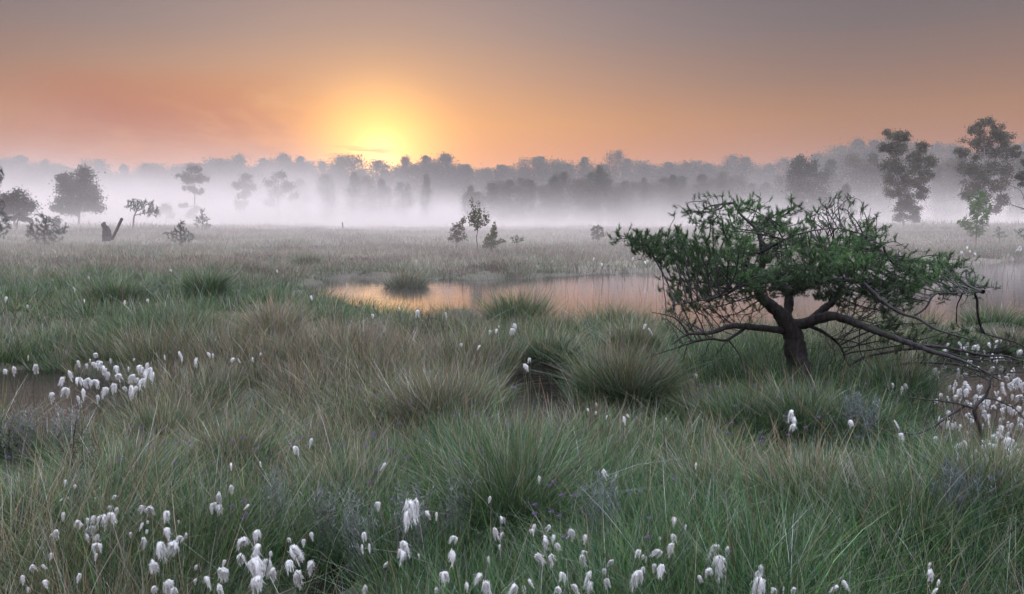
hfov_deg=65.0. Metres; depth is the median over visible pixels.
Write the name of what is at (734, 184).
wood tree
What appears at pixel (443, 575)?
cotton grass
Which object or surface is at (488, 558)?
cotton grass
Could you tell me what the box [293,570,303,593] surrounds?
cotton grass
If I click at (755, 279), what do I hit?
bog pine
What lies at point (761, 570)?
cotton grass
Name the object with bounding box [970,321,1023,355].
grass tussock
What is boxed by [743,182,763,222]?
wood tree
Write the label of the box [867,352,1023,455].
dead sapling
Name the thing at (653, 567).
cotton grass
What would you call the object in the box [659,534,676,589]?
cotton grass
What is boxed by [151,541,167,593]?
cotton grass
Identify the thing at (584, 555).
cotton grass
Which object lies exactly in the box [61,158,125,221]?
wood tree
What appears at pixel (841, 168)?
wood tree
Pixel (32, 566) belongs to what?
cotton grass
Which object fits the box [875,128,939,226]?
birch tree
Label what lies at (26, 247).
heath grass
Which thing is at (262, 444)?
grass tussock
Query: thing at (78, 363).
cotton grass
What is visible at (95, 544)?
cotton grass
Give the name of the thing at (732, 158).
wood tree
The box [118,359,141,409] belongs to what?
cotton grass
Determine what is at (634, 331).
grass tussock
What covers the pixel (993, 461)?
grass tussock
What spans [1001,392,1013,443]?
cotton grass
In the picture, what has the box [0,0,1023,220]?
sky
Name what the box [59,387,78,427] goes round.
cotton grass
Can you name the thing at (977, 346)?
cotton grass
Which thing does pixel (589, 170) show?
wood tree
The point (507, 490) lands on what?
grass tussock
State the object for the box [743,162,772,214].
wood tree
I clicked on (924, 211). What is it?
wood tree
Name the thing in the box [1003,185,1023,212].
bare shrub
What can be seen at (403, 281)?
grass tussock
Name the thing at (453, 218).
wood tree
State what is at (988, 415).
cotton grass
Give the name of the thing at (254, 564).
cotton grass
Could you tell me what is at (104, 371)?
cotton grass
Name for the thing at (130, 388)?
cotton grass
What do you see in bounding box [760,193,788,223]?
wood tree
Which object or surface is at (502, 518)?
cotton grass
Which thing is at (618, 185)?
wood tree
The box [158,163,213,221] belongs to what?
wood tree
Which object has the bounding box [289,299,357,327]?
grass tussock
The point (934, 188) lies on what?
wood tree
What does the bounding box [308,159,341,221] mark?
wood tree
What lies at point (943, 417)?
cotton grass
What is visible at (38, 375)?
cotton grass
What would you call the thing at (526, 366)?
cotton grass
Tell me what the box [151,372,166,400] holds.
cotton grass
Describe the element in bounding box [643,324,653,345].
cotton grass
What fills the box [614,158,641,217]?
wood tree
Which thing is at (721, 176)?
wood tree
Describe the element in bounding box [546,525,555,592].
cotton grass
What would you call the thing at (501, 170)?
wood tree
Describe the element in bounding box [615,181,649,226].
wood tree
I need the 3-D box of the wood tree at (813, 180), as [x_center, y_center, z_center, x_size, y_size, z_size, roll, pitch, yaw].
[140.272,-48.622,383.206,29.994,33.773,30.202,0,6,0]
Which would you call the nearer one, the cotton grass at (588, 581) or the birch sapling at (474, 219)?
the cotton grass at (588, 581)
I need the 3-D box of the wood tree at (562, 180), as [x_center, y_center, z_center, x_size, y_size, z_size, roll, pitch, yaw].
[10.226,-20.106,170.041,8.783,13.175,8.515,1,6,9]
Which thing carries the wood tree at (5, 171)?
on the ground at (536, 369)
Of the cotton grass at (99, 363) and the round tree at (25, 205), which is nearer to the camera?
the cotton grass at (99, 363)
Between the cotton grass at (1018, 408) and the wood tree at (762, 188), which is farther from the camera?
the wood tree at (762, 188)
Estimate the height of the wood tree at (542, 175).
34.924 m
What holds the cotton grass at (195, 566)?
on the ground at (536, 369)
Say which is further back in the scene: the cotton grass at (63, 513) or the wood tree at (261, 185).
the wood tree at (261, 185)
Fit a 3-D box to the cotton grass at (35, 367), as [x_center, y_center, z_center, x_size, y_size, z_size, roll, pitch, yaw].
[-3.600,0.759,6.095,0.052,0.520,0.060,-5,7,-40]
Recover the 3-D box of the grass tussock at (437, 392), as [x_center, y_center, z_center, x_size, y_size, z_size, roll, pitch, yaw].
[-0.536,0.560,5.529,1.848,0.621,1.818,3,6,30]
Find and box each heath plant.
[0,401,43,467]
[27,398,92,453]
[208,317,245,336]
[249,464,306,551]
[310,479,356,568]
[338,483,384,583]
[351,316,384,349]
[387,481,437,570]
[433,473,481,560]
[465,308,489,328]
[565,469,621,554]
[842,384,880,451]
[922,453,1020,542]
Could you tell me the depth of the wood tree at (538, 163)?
366.64 m
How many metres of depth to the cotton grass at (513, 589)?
2.39 m
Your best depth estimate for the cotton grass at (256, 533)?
2.70 m
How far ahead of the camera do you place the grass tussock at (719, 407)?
5.16 m
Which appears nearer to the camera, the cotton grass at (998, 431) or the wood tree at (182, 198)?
the cotton grass at (998, 431)
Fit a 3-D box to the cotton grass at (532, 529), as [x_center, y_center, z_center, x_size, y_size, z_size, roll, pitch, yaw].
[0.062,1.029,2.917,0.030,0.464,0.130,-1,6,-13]
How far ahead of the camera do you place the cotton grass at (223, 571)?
2.44 m
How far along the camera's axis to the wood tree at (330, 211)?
223.03 m
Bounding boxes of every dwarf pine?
[25,212,69,245]
[162,220,194,244]
[194,209,212,230]
[992,226,1007,246]
[1014,228,1023,238]
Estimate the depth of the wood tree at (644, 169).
365.42 m
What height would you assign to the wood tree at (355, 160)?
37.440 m
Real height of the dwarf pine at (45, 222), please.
2.007 m
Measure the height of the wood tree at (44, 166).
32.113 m
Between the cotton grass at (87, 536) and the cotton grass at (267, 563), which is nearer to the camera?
the cotton grass at (267, 563)
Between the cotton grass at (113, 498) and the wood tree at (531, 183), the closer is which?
the cotton grass at (113, 498)
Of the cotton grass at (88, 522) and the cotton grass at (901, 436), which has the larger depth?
the cotton grass at (901, 436)
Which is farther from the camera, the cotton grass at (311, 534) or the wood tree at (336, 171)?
the wood tree at (336, 171)
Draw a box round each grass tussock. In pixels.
[0,394,301,515]
[0,439,196,566]
[55,271,173,302]
[64,365,245,451]
[90,388,336,481]
[166,259,263,296]
[216,288,346,345]
[216,413,442,564]
[283,249,332,267]
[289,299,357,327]
[306,343,553,431]
[350,400,680,533]
[371,262,443,287]
[425,268,581,327]
[492,320,603,364]
[502,309,752,401]
[574,303,679,354]
[606,410,811,513]
[645,359,754,425]
[651,351,831,444]
[671,414,929,528]
[681,353,898,441]
[743,361,968,454]
[763,423,1022,553]
[800,392,1023,527]
[831,338,984,399]
[924,320,1004,354]
[948,293,1023,327]
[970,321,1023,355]
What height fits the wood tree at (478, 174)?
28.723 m
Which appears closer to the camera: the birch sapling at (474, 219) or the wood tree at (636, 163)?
the birch sapling at (474, 219)
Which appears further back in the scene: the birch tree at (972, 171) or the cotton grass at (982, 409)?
the birch tree at (972, 171)
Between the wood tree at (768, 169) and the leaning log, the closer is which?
the leaning log
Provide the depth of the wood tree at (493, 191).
169.78 m
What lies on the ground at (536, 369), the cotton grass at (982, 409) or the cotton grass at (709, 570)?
the cotton grass at (709, 570)
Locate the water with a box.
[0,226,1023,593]
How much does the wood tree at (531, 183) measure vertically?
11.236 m
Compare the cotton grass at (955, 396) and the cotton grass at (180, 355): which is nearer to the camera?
the cotton grass at (955, 396)
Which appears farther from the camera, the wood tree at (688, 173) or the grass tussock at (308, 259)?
the wood tree at (688, 173)
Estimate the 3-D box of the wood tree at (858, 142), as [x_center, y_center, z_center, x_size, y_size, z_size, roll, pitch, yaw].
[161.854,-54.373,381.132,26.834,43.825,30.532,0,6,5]
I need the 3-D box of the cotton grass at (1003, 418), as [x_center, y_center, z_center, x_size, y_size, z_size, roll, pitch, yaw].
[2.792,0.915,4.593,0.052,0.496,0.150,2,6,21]
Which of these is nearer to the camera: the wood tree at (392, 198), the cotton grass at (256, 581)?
the cotton grass at (256, 581)
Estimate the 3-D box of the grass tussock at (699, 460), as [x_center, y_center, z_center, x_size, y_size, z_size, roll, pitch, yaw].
[0.896,0.800,3.948,1.212,0.487,1.379,-5,8,-44]
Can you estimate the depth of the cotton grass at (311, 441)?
4.08 m
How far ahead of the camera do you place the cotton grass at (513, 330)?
8.02 m
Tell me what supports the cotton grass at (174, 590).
on the ground at (536, 369)
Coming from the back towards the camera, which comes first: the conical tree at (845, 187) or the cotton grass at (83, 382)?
the conical tree at (845, 187)
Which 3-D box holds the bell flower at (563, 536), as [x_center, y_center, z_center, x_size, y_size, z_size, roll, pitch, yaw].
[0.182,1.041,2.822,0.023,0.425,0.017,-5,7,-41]
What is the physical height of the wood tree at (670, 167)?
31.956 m
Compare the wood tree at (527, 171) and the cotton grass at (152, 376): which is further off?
the wood tree at (527, 171)
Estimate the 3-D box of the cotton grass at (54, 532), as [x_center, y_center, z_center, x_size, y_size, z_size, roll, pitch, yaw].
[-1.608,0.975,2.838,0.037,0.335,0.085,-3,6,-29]
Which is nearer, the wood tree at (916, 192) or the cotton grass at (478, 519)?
the cotton grass at (478, 519)
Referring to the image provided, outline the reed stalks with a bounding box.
[0,260,1023,442]
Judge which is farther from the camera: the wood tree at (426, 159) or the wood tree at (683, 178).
the wood tree at (426, 159)
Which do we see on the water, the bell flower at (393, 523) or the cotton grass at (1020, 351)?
the cotton grass at (1020, 351)
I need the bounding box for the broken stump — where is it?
[101,222,111,241]
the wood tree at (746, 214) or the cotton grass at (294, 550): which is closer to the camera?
the cotton grass at (294, 550)
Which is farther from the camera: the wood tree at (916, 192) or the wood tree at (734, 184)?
the wood tree at (916, 192)
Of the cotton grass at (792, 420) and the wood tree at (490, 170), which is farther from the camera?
the wood tree at (490, 170)
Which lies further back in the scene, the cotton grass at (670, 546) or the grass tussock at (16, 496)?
the grass tussock at (16, 496)
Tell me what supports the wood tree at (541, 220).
on the ground at (536, 369)
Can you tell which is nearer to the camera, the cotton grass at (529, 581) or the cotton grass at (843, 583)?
the cotton grass at (843, 583)
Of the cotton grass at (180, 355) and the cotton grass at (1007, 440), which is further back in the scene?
the cotton grass at (180, 355)
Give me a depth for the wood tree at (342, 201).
379.21 m
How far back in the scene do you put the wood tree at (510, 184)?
168.08 m
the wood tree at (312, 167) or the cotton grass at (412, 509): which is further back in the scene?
the wood tree at (312, 167)
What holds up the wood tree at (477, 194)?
on the ground at (536, 369)
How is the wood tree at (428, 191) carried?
on the ground at (536, 369)
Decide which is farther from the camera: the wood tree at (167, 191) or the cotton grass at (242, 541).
the wood tree at (167, 191)
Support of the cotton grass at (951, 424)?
on the ground at (536, 369)
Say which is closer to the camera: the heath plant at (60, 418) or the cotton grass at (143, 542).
the cotton grass at (143, 542)
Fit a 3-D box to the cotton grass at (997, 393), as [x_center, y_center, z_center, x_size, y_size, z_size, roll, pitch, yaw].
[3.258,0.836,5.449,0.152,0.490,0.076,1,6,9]
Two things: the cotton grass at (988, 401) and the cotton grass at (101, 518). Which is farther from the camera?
the cotton grass at (988, 401)
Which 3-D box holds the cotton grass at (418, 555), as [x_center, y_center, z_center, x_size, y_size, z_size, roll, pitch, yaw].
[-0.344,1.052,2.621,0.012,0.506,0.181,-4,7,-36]
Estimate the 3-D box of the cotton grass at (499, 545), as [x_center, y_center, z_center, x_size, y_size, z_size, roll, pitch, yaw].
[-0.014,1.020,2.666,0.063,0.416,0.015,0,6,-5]
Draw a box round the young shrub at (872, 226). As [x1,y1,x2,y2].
[864,218,874,247]
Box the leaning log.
[111,218,122,239]
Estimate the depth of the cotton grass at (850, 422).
4.38 m
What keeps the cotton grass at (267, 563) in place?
on the ground at (536, 369)
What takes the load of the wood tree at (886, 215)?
on the ground at (536, 369)
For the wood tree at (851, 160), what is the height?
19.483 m
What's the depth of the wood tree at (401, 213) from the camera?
214.61 m
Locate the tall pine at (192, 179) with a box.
[171,162,210,224]
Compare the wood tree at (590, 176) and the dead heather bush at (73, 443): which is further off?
the wood tree at (590, 176)
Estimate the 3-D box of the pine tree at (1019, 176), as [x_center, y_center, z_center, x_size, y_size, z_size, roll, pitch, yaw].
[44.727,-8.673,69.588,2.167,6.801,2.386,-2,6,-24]
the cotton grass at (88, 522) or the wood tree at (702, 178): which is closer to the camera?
the cotton grass at (88, 522)
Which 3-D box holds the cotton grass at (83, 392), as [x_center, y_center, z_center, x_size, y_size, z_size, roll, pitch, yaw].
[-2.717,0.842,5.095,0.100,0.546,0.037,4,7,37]
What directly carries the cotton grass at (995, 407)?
in the water
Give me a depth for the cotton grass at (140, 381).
5.66 m
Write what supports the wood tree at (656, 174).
on the ground at (536, 369)
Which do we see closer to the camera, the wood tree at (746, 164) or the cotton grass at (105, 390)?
the cotton grass at (105, 390)
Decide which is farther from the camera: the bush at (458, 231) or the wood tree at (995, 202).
the wood tree at (995, 202)
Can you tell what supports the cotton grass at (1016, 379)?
in the water
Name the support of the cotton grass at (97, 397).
on the ground at (536, 369)
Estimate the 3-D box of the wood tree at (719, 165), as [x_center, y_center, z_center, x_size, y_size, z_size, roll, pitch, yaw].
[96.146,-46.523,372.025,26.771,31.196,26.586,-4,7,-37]
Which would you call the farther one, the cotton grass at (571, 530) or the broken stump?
the broken stump
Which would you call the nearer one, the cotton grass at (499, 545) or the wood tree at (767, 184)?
the cotton grass at (499, 545)
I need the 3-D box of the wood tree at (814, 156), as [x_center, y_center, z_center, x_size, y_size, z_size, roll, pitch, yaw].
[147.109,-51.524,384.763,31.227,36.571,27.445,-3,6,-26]
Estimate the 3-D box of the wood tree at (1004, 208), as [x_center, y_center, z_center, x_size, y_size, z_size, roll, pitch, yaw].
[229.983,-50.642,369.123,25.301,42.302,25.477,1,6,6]
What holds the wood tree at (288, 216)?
on the ground at (536, 369)
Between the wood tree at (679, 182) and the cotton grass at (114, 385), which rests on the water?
the cotton grass at (114, 385)
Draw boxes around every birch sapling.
[465,197,489,250]
[957,189,992,243]
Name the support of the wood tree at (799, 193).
on the ground at (536, 369)
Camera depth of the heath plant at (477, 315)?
10.43 m
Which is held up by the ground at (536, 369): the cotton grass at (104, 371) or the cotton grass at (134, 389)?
the cotton grass at (134, 389)
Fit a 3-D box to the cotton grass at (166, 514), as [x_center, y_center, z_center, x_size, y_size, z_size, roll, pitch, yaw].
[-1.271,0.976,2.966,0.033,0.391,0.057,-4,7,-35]
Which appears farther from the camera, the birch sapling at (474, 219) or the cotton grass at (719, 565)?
the birch sapling at (474, 219)
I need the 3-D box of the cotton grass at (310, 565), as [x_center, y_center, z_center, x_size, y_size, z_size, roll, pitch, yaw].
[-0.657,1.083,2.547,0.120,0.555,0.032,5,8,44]
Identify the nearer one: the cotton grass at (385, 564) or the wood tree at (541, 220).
the cotton grass at (385, 564)
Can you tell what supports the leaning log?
on the ground at (536, 369)
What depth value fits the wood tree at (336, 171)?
370.06 m
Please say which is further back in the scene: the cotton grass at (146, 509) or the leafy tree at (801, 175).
the leafy tree at (801, 175)
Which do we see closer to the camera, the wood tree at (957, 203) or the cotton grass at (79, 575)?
the cotton grass at (79, 575)
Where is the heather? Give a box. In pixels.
[0,222,1023,302]
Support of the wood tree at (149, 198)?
on the ground at (536, 369)
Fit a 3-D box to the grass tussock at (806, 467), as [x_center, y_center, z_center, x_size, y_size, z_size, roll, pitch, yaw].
[1.432,0.729,3.737,1.223,0.486,1.352,5,7,40]
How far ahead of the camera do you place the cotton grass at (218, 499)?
3.05 m
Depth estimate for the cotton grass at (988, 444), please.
4.04 m
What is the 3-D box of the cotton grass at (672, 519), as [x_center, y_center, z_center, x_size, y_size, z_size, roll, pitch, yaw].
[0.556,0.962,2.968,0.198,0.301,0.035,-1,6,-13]
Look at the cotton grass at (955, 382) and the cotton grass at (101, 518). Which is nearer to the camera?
the cotton grass at (101, 518)
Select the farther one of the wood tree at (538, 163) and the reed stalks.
the wood tree at (538, 163)
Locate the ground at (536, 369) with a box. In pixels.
[0,221,1023,593]
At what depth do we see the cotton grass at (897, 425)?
4.36 m
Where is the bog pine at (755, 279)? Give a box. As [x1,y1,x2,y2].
[606,189,1023,395]
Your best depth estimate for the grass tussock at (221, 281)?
13.67 m
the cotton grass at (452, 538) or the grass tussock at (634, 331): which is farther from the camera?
the grass tussock at (634, 331)
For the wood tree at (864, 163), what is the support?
on the ground at (536, 369)
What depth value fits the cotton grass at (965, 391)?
5.16 m
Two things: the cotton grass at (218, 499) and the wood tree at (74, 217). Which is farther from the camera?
the wood tree at (74, 217)
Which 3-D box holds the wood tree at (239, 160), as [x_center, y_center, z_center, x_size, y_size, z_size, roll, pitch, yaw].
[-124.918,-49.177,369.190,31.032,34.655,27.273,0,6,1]
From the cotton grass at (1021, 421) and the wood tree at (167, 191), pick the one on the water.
the cotton grass at (1021, 421)
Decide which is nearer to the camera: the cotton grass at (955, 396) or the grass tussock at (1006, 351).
the cotton grass at (955, 396)
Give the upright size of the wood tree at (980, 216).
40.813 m
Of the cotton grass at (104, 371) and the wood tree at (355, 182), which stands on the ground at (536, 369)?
the wood tree at (355, 182)
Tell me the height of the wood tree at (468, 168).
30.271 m
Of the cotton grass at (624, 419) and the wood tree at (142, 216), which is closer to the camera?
the cotton grass at (624, 419)
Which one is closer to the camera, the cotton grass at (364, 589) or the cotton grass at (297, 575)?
the cotton grass at (364, 589)
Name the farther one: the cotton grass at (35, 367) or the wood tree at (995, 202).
the wood tree at (995, 202)
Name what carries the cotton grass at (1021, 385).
in the water
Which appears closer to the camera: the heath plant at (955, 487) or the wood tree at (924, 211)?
the heath plant at (955, 487)
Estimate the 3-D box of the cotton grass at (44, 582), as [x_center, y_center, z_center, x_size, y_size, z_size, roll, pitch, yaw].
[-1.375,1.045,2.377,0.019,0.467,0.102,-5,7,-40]
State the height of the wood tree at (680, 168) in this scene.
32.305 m
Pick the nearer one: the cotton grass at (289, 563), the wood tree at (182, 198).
the cotton grass at (289, 563)
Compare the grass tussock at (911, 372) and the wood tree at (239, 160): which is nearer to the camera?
the grass tussock at (911, 372)
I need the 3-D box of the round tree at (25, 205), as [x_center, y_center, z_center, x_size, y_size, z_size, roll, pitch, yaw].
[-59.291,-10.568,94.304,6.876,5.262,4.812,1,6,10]
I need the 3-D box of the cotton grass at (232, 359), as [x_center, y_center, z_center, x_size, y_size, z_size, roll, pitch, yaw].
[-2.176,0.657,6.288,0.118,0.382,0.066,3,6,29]
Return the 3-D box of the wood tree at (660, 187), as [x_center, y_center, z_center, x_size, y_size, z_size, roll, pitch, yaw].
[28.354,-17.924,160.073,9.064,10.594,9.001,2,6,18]
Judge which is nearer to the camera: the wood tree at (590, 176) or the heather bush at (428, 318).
the heather bush at (428, 318)
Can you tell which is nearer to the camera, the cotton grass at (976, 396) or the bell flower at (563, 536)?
the bell flower at (563, 536)
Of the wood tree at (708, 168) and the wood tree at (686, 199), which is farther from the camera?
the wood tree at (708, 168)
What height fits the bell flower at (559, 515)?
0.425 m
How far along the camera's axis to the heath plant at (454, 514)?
3.42 m
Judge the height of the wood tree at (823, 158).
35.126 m
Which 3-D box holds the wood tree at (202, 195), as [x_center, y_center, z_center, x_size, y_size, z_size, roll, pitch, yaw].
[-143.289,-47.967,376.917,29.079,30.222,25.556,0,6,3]
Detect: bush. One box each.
[55,417,98,477]
[410,311,448,342]
[447,216,467,247]
[482,221,505,254]
[510,235,523,244]
[590,225,606,239]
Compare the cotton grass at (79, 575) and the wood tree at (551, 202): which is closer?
the cotton grass at (79, 575)
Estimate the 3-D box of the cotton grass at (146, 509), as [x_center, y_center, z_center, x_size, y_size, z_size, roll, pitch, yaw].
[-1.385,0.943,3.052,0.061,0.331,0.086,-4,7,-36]
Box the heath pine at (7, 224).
[0,166,11,238]
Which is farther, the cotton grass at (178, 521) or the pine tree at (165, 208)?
the pine tree at (165, 208)
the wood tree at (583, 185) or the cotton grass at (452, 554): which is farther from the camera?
the wood tree at (583, 185)
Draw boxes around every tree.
[0,156,32,221]
[0,157,29,221]
[0,186,42,227]
[1,155,53,221]
[3,212,35,229]
[7,161,51,221]
[23,158,64,221]
[29,162,73,220]
[36,165,84,221]
[44,166,93,221]
[45,163,107,225]
[51,215,61,230]
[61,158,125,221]
[84,162,113,221]
[90,170,141,221]
[107,162,148,221]
[117,174,148,221]
[120,163,183,221]
[123,198,159,227]
[124,162,177,221]
[152,164,196,221]
[154,202,178,224]
[155,171,181,221]
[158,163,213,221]
[162,166,225,221]
[179,156,238,221]
[180,164,225,221]
[196,161,250,221]
[212,154,263,221]
[217,159,254,221]
[222,166,271,221]
[228,171,260,223]
[246,158,280,221]
[253,156,299,221]
[254,152,313,221]
[260,169,299,223]
[279,178,314,223]
[281,161,319,221]
[283,155,319,221]
[301,159,321,221]
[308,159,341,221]
[309,173,344,223]
[312,163,353,221]
[315,152,372,221]
[316,157,357,221]
[335,172,369,223]
[342,167,378,221]
[343,159,398,221]
[357,175,378,223]
[361,177,395,223]
[374,171,397,221]
[383,165,420,221]
[385,182,424,224]
[388,154,417,221]
[392,161,450,221]
[409,155,443,221]
[412,151,471,221]
[416,173,439,224]
[421,155,458,221]
[433,163,481,221]
[433,164,489,221]
[456,168,494,219]
[457,167,514,220]
[457,185,484,224]
[464,164,523,222]
[466,191,495,224]
[471,168,498,216]
[473,183,512,226]
[482,180,515,226]
[494,164,519,217]
[497,178,526,226]
[505,167,545,222]
[508,156,553,222]
[510,177,539,225]
[512,180,540,225]
[526,157,579,222]
[527,185,556,226]
[528,156,552,219]
[534,163,583,200]
[535,176,572,225]
[540,161,603,221]
[541,175,565,226]
[549,170,580,226]
[558,177,594,225]
[564,179,585,225]
[571,157,597,220]
[574,172,598,224]
[579,166,611,214]
[581,169,615,225]
[586,178,631,225]
[592,164,607,225]
[594,162,622,220]
[598,149,626,184]
[601,182,638,226]
[609,179,640,226]
[613,158,651,220]
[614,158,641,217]
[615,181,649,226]
[616,162,668,220]
[632,177,654,226]
[634,163,694,220]
[639,181,674,225]
[651,176,683,226]
[653,161,696,220]
[653,174,686,225]
[657,161,700,220]
[662,176,692,225]
[668,176,696,225]
[673,162,695,209]
[673,183,712,225]
[676,160,718,185]
[684,172,717,224]
[687,163,724,220]
[696,162,737,214]
[704,178,730,223]
[705,179,739,224]
[710,171,732,224]
[714,163,747,205]
[717,153,752,214]
[720,175,753,223]
[727,156,767,217]
[731,182,762,220]
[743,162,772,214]
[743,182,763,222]
[748,182,779,218]
[750,185,772,221]
[751,162,783,203]
[758,175,797,222]
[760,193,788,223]
[769,156,808,220]
[774,157,819,221]
[781,152,835,224]
[789,159,843,219]
[803,151,838,221]
[807,159,854,223]
[811,153,844,220]
[812,143,866,221]
[825,145,855,220]
[833,136,870,218]
[833,151,878,221]
[836,183,859,224]
[841,140,895,220]
[851,151,894,221]
[852,146,880,220]
[866,136,906,220]
[867,164,908,222]
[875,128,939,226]
[891,138,927,220]
[893,145,936,216]
[912,143,952,220]
[919,165,953,221]
[920,141,963,219]
[924,156,973,222]
[931,141,960,218]
[946,155,975,222]
[949,145,982,220]
[951,115,1023,223]
[955,149,997,219]
[960,154,997,220]
[966,146,1008,219]
[985,140,1023,220]
[985,160,1023,220]
[997,155,1023,222]
[1011,159,1023,198]
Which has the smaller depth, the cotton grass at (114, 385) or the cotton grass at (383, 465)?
the cotton grass at (383, 465)
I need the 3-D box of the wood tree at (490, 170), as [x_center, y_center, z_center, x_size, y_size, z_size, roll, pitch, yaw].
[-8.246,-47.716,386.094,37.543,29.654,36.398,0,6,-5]
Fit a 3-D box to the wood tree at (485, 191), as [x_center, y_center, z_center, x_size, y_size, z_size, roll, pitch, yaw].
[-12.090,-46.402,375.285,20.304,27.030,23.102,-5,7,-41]
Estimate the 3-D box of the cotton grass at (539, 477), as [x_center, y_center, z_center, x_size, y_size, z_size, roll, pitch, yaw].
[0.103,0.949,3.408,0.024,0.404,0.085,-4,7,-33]
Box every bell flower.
[242,512,248,589]
[390,498,395,588]
[548,510,553,557]
[556,514,561,543]
[560,493,563,539]
[561,535,567,572]
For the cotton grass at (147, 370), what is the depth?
6.07 m
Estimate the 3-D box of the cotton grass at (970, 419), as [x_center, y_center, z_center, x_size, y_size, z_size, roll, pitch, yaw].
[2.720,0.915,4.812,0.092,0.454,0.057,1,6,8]
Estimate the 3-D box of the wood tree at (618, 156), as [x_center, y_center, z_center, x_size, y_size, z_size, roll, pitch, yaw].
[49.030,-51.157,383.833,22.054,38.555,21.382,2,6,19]
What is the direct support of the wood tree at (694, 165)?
on the ground at (536, 369)
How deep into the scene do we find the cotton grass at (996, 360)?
6.69 m
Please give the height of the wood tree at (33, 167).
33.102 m
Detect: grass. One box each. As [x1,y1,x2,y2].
[0,215,1023,274]
[2,366,20,408]
[20,575,34,593]
[27,355,44,407]
[29,564,46,593]
[33,364,39,416]
[42,579,48,593]
[49,392,56,434]
[49,529,62,586]
[49,552,56,591]
[58,370,82,422]
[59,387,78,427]
[61,512,75,554]
[64,479,86,506]
[73,520,91,583]
[75,376,92,425]
[76,360,103,411]
[76,388,85,427]
[76,573,84,593]
[84,515,95,563]
[84,533,127,590]
[89,353,102,397]
[90,362,97,420]
[90,379,101,422]
[91,542,105,589]
[96,394,106,433]
[96,512,116,559]
[97,387,108,433]
[99,365,111,412]
[108,358,119,407]
[108,495,123,555]
[111,374,123,432]
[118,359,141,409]
[122,385,133,411]
[128,374,146,413]
[129,532,133,593]
[130,386,140,425]
[137,537,147,590]
[138,504,154,555]
[140,520,154,584]
[141,363,152,399]
[144,559,158,593]
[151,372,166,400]
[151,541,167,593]
[151,579,174,593]
[159,527,170,592]
[163,510,169,579]
[165,540,178,593]
[170,587,177,593]
[176,533,205,592]
[177,520,215,592]
[178,351,182,389]
[191,357,197,384]
[193,576,212,593]
[194,564,209,593]
[209,492,222,586]
[213,566,229,587]
[217,583,223,593]
[219,559,225,593]
[225,553,246,591]
[227,536,248,593]
[229,358,239,393]
[229,485,236,571]
[238,504,249,589]
[246,556,266,592]
[250,575,263,593]
[251,543,269,593]
[252,529,273,593]
[261,551,272,592]
[269,567,281,593]
[285,537,304,593]
[285,554,301,591]
[292,446,301,491]
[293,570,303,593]
[301,532,313,593]
[304,559,315,592]
[309,438,329,470]
[360,532,370,593]
[362,584,373,593]
[374,502,390,582]
[380,463,385,544]
[383,562,392,592]
[390,540,409,593]
[402,497,420,581]
[403,511,410,590]
[408,553,419,593]
[425,511,437,593]
[439,571,449,589]
[447,548,458,593]
[448,535,457,583]
[468,496,491,586]
[473,572,490,593]
[481,556,489,587]
[493,528,515,583]
[497,516,507,593]
[498,544,503,593]
[508,584,518,593]
[509,323,516,352]
[521,364,528,418]
[522,578,533,592]
[525,524,535,585]
[527,358,530,400]
[534,476,542,534]
[534,552,555,591]
[540,563,553,593]
[542,535,560,588]
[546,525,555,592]
[554,583,578,593]
[559,572,569,593]
[561,528,575,587]
[576,469,608,529]
[579,550,591,590]
[581,534,594,586]
[583,570,595,593]
[601,576,610,593]
[602,559,613,593]
[622,414,628,456]
[629,568,649,593]
[630,549,646,593]
[641,563,672,593]
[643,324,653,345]
[651,548,680,590]
[656,564,665,593]
[657,517,686,561]
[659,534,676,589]
[667,542,674,592]
[697,567,713,593]
[708,544,728,587]
[712,555,736,592]
[749,576,765,593]
[753,564,767,583]
[770,586,783,593]
[786,410,796,452]
[789,423,797,463]
[828,580,850,593]
[847,420,855,457]
[891,420,898,456]
[898,433,916,465]
[922,562,934,593]
[932,366,945,391]
[932,579,940,593]
[934,393,948,413]
[938,411,950,424]
[945,421,956,450]
[948,380,957,429]
[951,387,962,420]
[953,395,960,451]
[957,368,967,416]
[957,381,970,429]
[958,342,968,379]
[959,388,969,423]
[959,412,973,442]
[964,400,971,443]
[971,344,980,365]
[972,386,983,432]
[972,413,990,445]
[975,395,990,444]
[976,405,986,431]
[979,401,987,443]
[982,439,994,449]
[984,385,1004,420]
[987,353,1004,396]
[989,405,1003,429]
[990,366,1002,412]
[990,397,1005,439]
[990,406,1015,433]
[994,425,1004,456]
[999,417,1008,435]
[1001,376,1016,422]
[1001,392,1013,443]
[1002,437,1014,454]
[1005,422,1013,436]
[1007,367,1015,404]
[1009,380,1023,419]
[1010,377,1021,412]
[1011,406,1023,436]
[1014,395,1023,437]
[1014,417,1023,463]
[1015,348,1022,376]
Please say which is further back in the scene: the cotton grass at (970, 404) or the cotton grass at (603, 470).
the cotton grass at (970, 404)
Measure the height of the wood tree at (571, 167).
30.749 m
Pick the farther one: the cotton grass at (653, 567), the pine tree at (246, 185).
the pine tree at (246, 185)
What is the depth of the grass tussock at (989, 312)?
10.84 m
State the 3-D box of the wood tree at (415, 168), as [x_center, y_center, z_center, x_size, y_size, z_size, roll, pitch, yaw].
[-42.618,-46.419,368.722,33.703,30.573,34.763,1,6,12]

